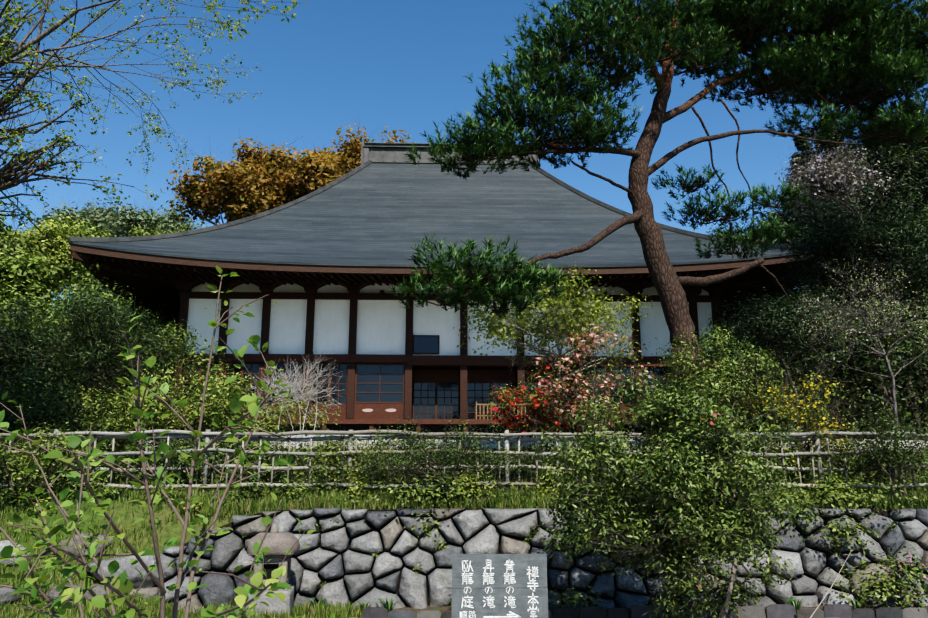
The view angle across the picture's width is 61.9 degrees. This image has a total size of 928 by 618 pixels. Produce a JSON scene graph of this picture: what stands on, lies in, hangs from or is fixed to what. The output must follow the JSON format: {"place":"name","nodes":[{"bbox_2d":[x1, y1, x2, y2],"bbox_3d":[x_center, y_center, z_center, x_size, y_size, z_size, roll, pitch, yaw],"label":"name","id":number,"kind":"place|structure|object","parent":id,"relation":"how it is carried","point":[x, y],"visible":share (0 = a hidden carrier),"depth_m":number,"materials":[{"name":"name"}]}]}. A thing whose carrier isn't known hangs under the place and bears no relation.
{"place":"outdoors","nodes":[
{"label":"outdoors","id":0,"kind":"place"},
{"bbox_2d":[166,133,299,231],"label":"tree leaves","id":1,"kind":"object","parent":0,"point":[199,195],"depth_m":56.80,"materials":[{"name":"plant"}]},
{"bbox_2d":[214,140,351,221],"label":"tree leaves","id":2,"kind":"object","parent":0,"point":[322,174],"depth_m":53.32,"materials":[{"name":"plant"}]},
{"bbox_2d":[297,112,414,176],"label":"tree leaves","id":3,"kind":"object","parent":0,"point":[354,158],"depth_m":60.00,"materials":[{"name":"plant"}]},
{"bbox_2d":[0,288,927,617],"bbox_3d":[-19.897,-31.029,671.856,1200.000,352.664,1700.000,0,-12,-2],"label":"ground","id":4,"kind":"structure","parent":0,"point":[170,528],"depth_m":11.03,"materials":[{"name":"green plant"}]},
{"bbox_2d":[0,200,44,262],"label":"tree","id":5,"kind":"object","parent":4,"relation":"on","point":[21,242],"visible":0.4,"depth_m":34.74,"materials":[{"name":"green plant"}]},
{"bbox_2d":[0,238,74,333],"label":"tree","id":6,"kind":"object","parent":4,"relation":"on","point":[30,269],"visible":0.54,"depth_m":26.55,"materials":[{"name":"green plant"}]},
{"bbox_2d":[4,228,71,295],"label":"tree","id":7,"kind":"object","parent":4,"relation":"on","point":[24,235],"depth_m":53.41,"materials":[{"name":"green plant"}]},
{"bbox_2d":[0,420,93,499],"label":"bush","id":8,"kind":"object","parent":4,"relation":"on","point":[11,470],"visible":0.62,"depth_m":11.49,"materials":[{"name":"green plant"}]},
{"bbox_2d":[5,211,94,292],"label":"tree","id":9,"kind":"object","parent":4,"relation":"on","point":[50,232],"visible":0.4,"depth_m":40.01,"materials":[{"name":"green plant"}]},
{"bbox_2d":[0,0,100,236],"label":"tree","id":10,"kind":"object","parent":4,"relation":"on","point":[7,181],"visible":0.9,"depth_m":11.68,"materials":[{"name":"green plant"}]},
{"bbox_2d":[0,363,128,471],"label":"dark shrub","id":11,"kind":"object","parent":4,"relation":"on","point":[48,413],"visible":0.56,"depth_m":14.68,"materials":[{"name":"green plant"}]},
{"bbox_2d":[0,424,130,490],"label":"shrub","id":12,"kind":"object","parent":4,"relation":"on","point":[81,449],"visible":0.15,"depth_m":12.46,"materials":[{"name":"green plant"}]},
{"bbox_2d":[27,191,121,287],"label":"tree","id":13,"kind":"object","parent":4,"relation":"on","point":[96,219],"visible":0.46,"depth_m":81.30,"materials":[{"name":"green plant"}]},
{"bbox_2d":[61,220,115,430],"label":"tree","id":14,"kind":"object","parent":4,"relation":"on","point":[94,232],"visible":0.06,"depth_m":46.19,"materials":[{"name":"green plant"}]},
{"bbox_2d":[0,281,198,428],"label":"bush","id":15,"kind":"object","parent":4,"relation":"on","point":[14,354],"visible":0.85,"depth_m":18.96,"materials":[{"name":"plant"}]},
{"bbox_2d":[66,194,143,236],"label":"tree","id":16,"kind":"object","parent":4,"relation":"on","point":[105,213],"visible":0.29,"depth_m":91.80,"materials":[{"name":"green plant"}]},
{"bbox_2d":[51,261,179,429],"bbox_3d":[-13.841,1.734,32.701,6.901,8.336,6.275,-5,-13,20],"label":"tree","id":17,"kind":"object","parent":4,"relation":"on","point":[87,284],"visible":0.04,"depth_m":31.63,"materials":[{"name":"green plant"}]},
{"bbox_2d":[0,275,231,430],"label":"hedge","id":18,"kind":"object","parent":4,"relation":"on","point":[187,351],"visible":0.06,"depth_m":23.23,"materials":[{"name":"green plant"}]},
{"bbox_2d":[65,293,179,416],"bbox_3d":[-12.294,2.468,30.628,7.948,5.996,7.261,0,-12,-2],"label":"hedge","id":19,"kind":"object","parent":4,"relation":"on","point":[166,318],"visible":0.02,"depth_m":30.00,"materials":[{"name":"green plant"}]},
{"bbox_2d":[106,195,181,236],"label":"tree","id":20,"kind":"object","parent":4,"relation":"on","point":[133,219],"visible":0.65,"depth_m":86.42,"materials":[{"name":"green plant"}]},
{"bbox_2d":[0,0,306,273],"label":"overhanging tree","id":21,"kind":"object","parent":4,"relation":"on","point":[20,47],"visible":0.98,"depth_m":13.34,"materials":[{"name":"green plant"}]},
{"bbox_2d":[123,223,192,417],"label":"tree","id":22,"kind":"object","parent":4,"relation":"on","point":[141,232],"visible":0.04,"depth_m":64.54,"materials":[{"name":"green plant"}]},
{"bbox_2d":[0,265,334,617],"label":"young tree","id":23,"kind":"object","parent":4,"relation":"on","point":[121,585],"visible":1,"depth_m":4.37,"materials":[{"name":"green plant"}]},
{"bbox_2d":[144,202,205,231],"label":"tree","id":24,"kind":"object","parent":4,"relation":"on","point":[174,214],"visible":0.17,"depth_m":97.07,"materials":[{"name":"green plant"}]},
{"bbox_2d":[83,423,299,490],"bbox_3d":[-4.590,2.612,13.072,3.295,1.335,2.825,9,-15,-36],"label":"shrub","id":25,"kind":"object","parent":4,"relation":"on","point":[176,463],"visible":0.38,"depth_m":12.72,"materials":[{"name":"green plant"}]},
{"bbox_2d":[70,363,341,460],"bbox_3d":[-5.881,2.321,16.968,5.085,2.388,4.968,-11,-16,40],"label":"light shrub","id":26,"kind":"object","parent":4,"relation":"on","point":[218,399],"visible":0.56,"depth_m":16.31,"materials":[{"name":"green plant"}]},
{"bbox_2d":[246,524,299,617],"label":"stone lantern","id":27,"kind":"object","parent":4,"relation":"on","point":[277,542],"visible":0.69,"depth_m":9.53,"materials":[{"name":"grey stone"}]},
{"bbox_2d":[177,426,392,482],"bbox_3d":[-3.615,2.966,14.863,4.495,1.344,3.909,0,-12,-2],"label":"shrub","id":28,"kind":"object","parent":4,"relation":"on","point":[278,473],"visible":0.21,"depth_m":13.90,"materials":[{"name":"green plant"}]},
{"bbox_2d":[248,349,345,482],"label":"bare shrub twigs","id":29,"kind":"object","parent":4,"relation":"on","point":[298,386],"visible":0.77,"depth_m":14.04,"materials":[{"name":"grey plant"}]},
{"bbox_2d":[277,428,394,496],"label":"bush","id":30,"kind":"object","parent":4,"relation":"on","point":[302,480],"visible":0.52,"depth_m":12.14,"materials":[{"name":"green plant"}]},
{"bbox_2d":[287,425,497,491],"bbox_3d":[-1.246,2.700,13.346,3.655,1.377,3.148,0,-12,-2],"label":"shrub","id":31,"kind":"object","parent":4,"relation":"on","point":[340,456],"visible":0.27,"depth_m":12.70,"materials":[{"name":"green plant"}]},
{"bbox_2d":[346,410,547,495],"bbox_3d":[-0.244,2.245,11.773,3.126,1.466,2.468,0,-12,-2],"label":"bush","id":32,"kind":"object","parent":4,"relation":"on","point":[445,456],"visible":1,"depth_m":11.56,"materials":[{"name":"green plant"}]},
{"bbox_2d":[183,283,715,418],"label":"wall","id":33,"kind":"structure","parent":4,"relation":"on","point":[381,327],"depth_m":28.28,"materials":[{"name":"white paint"}]},
{"bbox_2d":[68,163,808,267],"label":"hall roof","id":34,"kind":"structure","parent":33,"relation":"attached to","point":[382,214],"depth_m":30.77,"materials":[{"name":"grey tile"}]},
{"bbox_2d":[67,142,813,248],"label":"hall ridge","id":35,"kind":"structure","parent":34,"relation":"on","point":[376,152],"depth_m":34.41,"materials":[{"name":"grey tile"}]},
{"bbox_2d":[70,244,814,318],"bbox_3d":[-0.638,0.333,34.966,25.500,0.950,18.300,0,-12,-2],"label":"roof eave","id":36,"kind":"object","parent":34,"relation":"attached to","point":[330,269],"depth_m":25.84,"materials":[{"name":"brown wood"}]},
{"bbox_2d":[69,243,822,328],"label":"hall soffit rafters","id":37,"kind":"object","parent":34,"relation":"attached to","point":[148,281],"visible":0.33,"depth_m":27.34,"materials":[{"name":"brown wood"}]},
{"bbox_2d":[180,335,714,418],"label":"hall doors","id":38,"kind":"structure","parent":33,"relation":"attached to","point":[436,377],"depth_m":27.94,"materials":[{"name":"brown wood"}]},
{"bbox_2d":[362,409,395,411],"bbox_3d":[-3.022,3.616,27.614,1.223,0.117,0.001,0,-12,-2],"label":"hall panel ornament","id":39,"kind":"object","parent":38,"relation":"attached to","point":[387,410],"visible":1,"depth_m":27.61,"materials":[{"name":"white"}]},
{"bbox_2d":[168,276,731,419],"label":"wooden posts","id":40,"kind":"object","parent":33,"relation":"attached to","point":[184,287],"visible":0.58,"depth_m":28.15,"materials":[{"name":"brown wood"}]},
{"bbox_2d":[143,366,759,434],"bbox_3d":[-0.420,3.456,27.935,21.550,3.510,2.400,0,-12,-2],"label":"wooden frame","id":41,"kind":"object","parent":33,"relation":"attached to","point":[435,428],"visible":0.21,"depth_m":26.59,"materials":[{"name":"brown wood"}]},
{"bbox_2d":[134,354,769,434],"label":"wooden beam","id":42,"kind":"structure","parent":33,"relation":"attached to","point":[458,360],"depth_m":27.80,"materials":[{"name":"brown wood"}]},
{"bbox_2d":[476,402,574,419],"bbox_3d":[2.155,3.511,26.673,3.500,0.620,0.050,0,-12,-2],"label":"hall railing","id":43,"kind":"object","parent":33,"relation":"attached to","point":[483,415],"visible":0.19,"depth_m":26.62,"materials":[{"name":"brown wood"}]},
{"bbox_2d":[0,507,927,612],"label":"stone wall","id":44,"kind":"structure","parent":4,"relation":"on","point":[229,548],"depth_m":10.52,"materials":[{"name":"grey stone"}]},
{"bbox_2d":[0,460,927,614],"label":"wall plants","id":45,"kind":"object","parent":4,"relation":"on","point":[836,491],"depth_m":10.98,"materials":[{"name":"green plant"}]},
{"bbox_2d":[0,429,927,493],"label":"bamboo fence","id":46,"kind":"object","parent":4,"relation":"on","point":[207,435],"visible":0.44,"depth_m":12.26,"materials":[{"name":"beige wood"}]},
{"bbox_2d":[432,436,634,481],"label":"shrub","id":47,"kind":"object","parent":4,"relation":"on","point":[528,446],"visible":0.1,"depth_m":15.51,"materials":[{"name":"green plant"}]},
{"bbox_2d":[483,355,598,482],"bbox_3d":[1.392,2.181,15.042,2.146,2.617,2.095,-12,-17,43],"label":"red azalea","id":48,"kind":"object","parent":4,"relation":"on","point":[536,403],"visible":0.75,"depth_m":14.82,"materials":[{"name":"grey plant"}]},
{"bbox_2d":[453,254,653,481],"bbox_3d":[1.859,1.136,15.618,4.181,4.732,3.605,0,-12,-2],"label":"young maple","id":49,"kind":"object","parent":4,"relation":"on","point":[571,314],"visible":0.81,"depth_m":15.57,"materials":[{"name":"green plant"}]},
{"bbox_2d":[522,317,656,483],"bbox_3d":[2.267,1.733,14.501,2.318,3.374,1.852,4,-13,-18],"label":"flowering tree","id":50,"kind":"object","parent":4,"relation":"on","point":[589,349],"visible":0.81,"depth_m":14.48,"materials":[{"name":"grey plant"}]},
{"bbox_2d":[527,430,741,484],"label":"shrub","id":51,"kind":"object","parent":4,"relation":"on","point":[548,463],"visible":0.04,"depth_m":12.96,"materials":[{"name":"green plant"}]},
{"bbox_2d":[360,604,927,617],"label":"planting bed soil","id":52,"kind":"structure","parent":4,"relation":"on","point":[447,608],"depth_m":10.15,"materials":[{"name":"brown soil"}]},
{"bbox_2d":[363,604,927,617],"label":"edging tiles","id":53,"kind":"object","parent":4,"relation":"on","point":[789,611],"visible":0.77,"depth_m":9.34,"materials":[{"name":"stone"}]},
{"bbox_2d":[387,0,927,473],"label":"pine tree","id":54,"kind":"object","parent":4,"relation":"on","point":[873,54],"visible":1,"depth_m":15.82,"materials":[{"name":"green plant"}]},
{"bbox_2d":[527,368,813,617],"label":"azalea shrub","id":55,"kind":"object","parent":4,"relation":"on","point":[661,483],"visible":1,"depth_m":8.39,"materials":[{"name":"green plant"}]},
{"bbox_2d":[641,325,796,478],"bbox_3d":[4.556,1.799,13.983,2.327,3.110,2.193,7,-14,-28],"label":"shrub","id":56,"kind":"object","parent":4,"relation":"on","point":[723,371],"visible":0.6,"depth_m":13.79,"materials":[{"name":"green plant"}]},
{"bbox_2d":[707,222,767,427],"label":"tree","id":57,"kind":"object","parent":4,"relation":"on","point":[747,240],"depth_m":42.80,"materials":[{"name":"green plant"}]},
{"bbox_2d":[717,430,843,479],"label":"shrub","id":58,"kind":"object","parent":4,"relation":"on","point":[781,457],"visible":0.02,"depth_m":15.12,"materials":[{"name":"green plant"}]},
{"bbox_2d":[709,280,871,448],"bbox_3d":[8.087,1.422,19.127,3.902,4.416,2.936,-3,-13,12],"label":"evergreen","id":59,"kind":"object","parent":4,"relation":"on","point":[782,324],"visible":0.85,"depth_m":19.13,"materials":[{"name":"green plant"}]},
{"bbox_2d":[660,271,927,435],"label":"tree","id":60,"kind":"object","parent":4,"relation":"on","point":[867,385],"visible":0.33,"depth_m":22.84,"materials":[{"name":"green plant"}]},
{"bbox_2d":[714,348,884,490],"bbox_3d":[5.558,1.955,13.154,2.790,2.589,2.407,0,-12,-2],"label":"forsythia","id":61,"kind":"object","parent":4,"relation":"on","point":[817,425],"visible":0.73,"depth_m":12.99,"materials":[{"name":"yellow plant"}]},
{"bbox_2d":[757,180,848,430],"bbox_3d":[16.788,0.187,37.216,5.091,13.166,4.790,11,-16,-40],"label":"tree","id":62,"kind":"object","parent":4,"relation":"on","point":[795,220],"visible":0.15,"depth_m":37.20,"materials":[{"name":"green plant"}]},
{"bbox_2d":[754,197,875,428],"bbox_3d":[17.067,0.230,37.005,5.997,13.004,6.113,0,-12,-2],"label":"tree","id":63,"kind":"object","parent":4,"relation":"on","point":[780,214],"visible":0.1,"depth_m":37.01,"materials":[{"name":"green plant"}]},
{"bbox_2d":[772,133,878,428],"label":"tree","id":64,"kind":"object","parent":4,"relation":"on","point":[798,146],"visible":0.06,"depth_m":49.62,"materials":[{"name":"green plant"}]},
{"bbox_2d":[728,421,927,491],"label":"shrub","id":65,"kind":"object","parent":4,"relation":"on","point":[837,463],"visible":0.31,"depth_m":13.07,"materials":[{"name":"green plant"}]},
{"bbox_2d":[794,111,882,431],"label":"tree","id":66,"kind":"object","parent":4,"relation":"on","point":[820,147],"visible":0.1,"depth_m":43.01,"materials":[{"name":"grey plant"}]},
{"bbox_2d":[770,124,914,428],"bbox_3d":[12.441,-1.147,26.203,4.576,11.136,4.882,0,-12,-2],"label":"tree","id":67,"kind":"object","parent":4,"relation":"on","point":[822,178],"visible":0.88,"depth_m":26.30,"materials":[{"name":"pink plant"}]},
{"bbox_2d":[774,172,927,430],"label":"evergreen","id":68,"kind":"object","parent":4,"relation":"on","point":[884,246],"visible":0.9,"depth_m":22.93,"materials":[{"name":"green plant"}]},
{"bbox_2d":[789,112,917,430],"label":"tree","id":69,"kind":"object","parent":4,"relation":"on","point":[827,151],"visible":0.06,"depth_m":42.00,"materials":[{"name":"green plant"}]},
{"bbox_2d":[790,248,927,489],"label":"tree","id":70,"kind":"object","parent":4,"relation":"on","point":[869,325],"visible":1,"depth_m":13.87,"materials":[{"name":"green plant"}]},
{"bbox_2d":[833,397,927,499],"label":"bush","id":71,"kind":"object","parent":4,"relation":"on","point":[907,457],"visible":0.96,"depth_m":11.90,"materials":[{"name":"green plant"}]},
{"bbox_2d":[839,113,926,416],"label":"tree","id":72,"kind":"object","parent":4,"relation":"on","point":[867,225],"depth_m":45.56,"materials":[{"name":"green plant"}]},
{"bbox_2d":[839,88,927,431],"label":"tree","id":73,"kind":"object","parent":4,"relation":"on","point":[907,167],"visible":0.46,"depth_m":28.41,"materials":[{"name":"green plant"}]},
{"bbox_2d":[847,141,926,431],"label":"fresh green tree","id":74,"kind":"object","parent":4,"relation":"on","point":[908,400],"visible":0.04,"depth_m":34.06,"materials":[{"name":"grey plant"}]},
{"bbox_2d":[855,208,921,294],"bbox_3d":[18.791,-0.015,31.294,5.094,10.565,5.911,-9,-15,35],"label":"tree","id":75,"kind":"object","parent":4,"relation":"on","point":[873,232],"visible":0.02,"depth_m":32.03,"materials":[{"name":"green plant"}]},
{"bbox_2d":[864,100,927,388],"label":"tree","id":76,"kind":"object","parent":4,"relation":"on","point":[877,264],"depth_m":40.44,"materials":[{"name":"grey plant"}]},
{"bbox_2d":[876,547,925,606],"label":"wall foot flowers","id":77,"kind":"object","parent":4,"relation":"on","point":[904,571],"visible":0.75,"depth_m":10.02,"materials":[{"name":"green plant"}]},
{"bbox_2d":[875,204,927,321],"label":"tree","id":78,"kind":"object","parent":4,"relation":"on","point":[910,295],"visible":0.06,"depth_m":27.04,"materials":[{"name":"green plant"}]},
{"bbox_2d":[0,0,927,334],"label":"sky","id":79,"kind":"structure","parent":0,"point":[400,64],"materials":[{"name":"blue"}]},
{"bbox_2d":[76,435,927,448],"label":"forecourt gravel","id":80,"kind":"structure","parent":0,"point":[369,442],"depth_m":19.98,"materials":[{"name":"grey gravel"}]},
{"label":"path paving","id":81,"kind":"structure","parent":0,"visible":0},
{"bbox_2d":[451,554,547,617],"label":"sign board","id":82,"kind":"object","parent":81,"relation":"on","point":[499,585],"visible":1,"depth_m":7.71,"materials":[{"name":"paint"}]},
{"bbox_2d":[810,550,851,617],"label":"pole","id":83,"kind":"object","parent":81,"relation":"on","point":[829,589],"visible":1,"depth_m":8.29,"materials":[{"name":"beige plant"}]}
]}

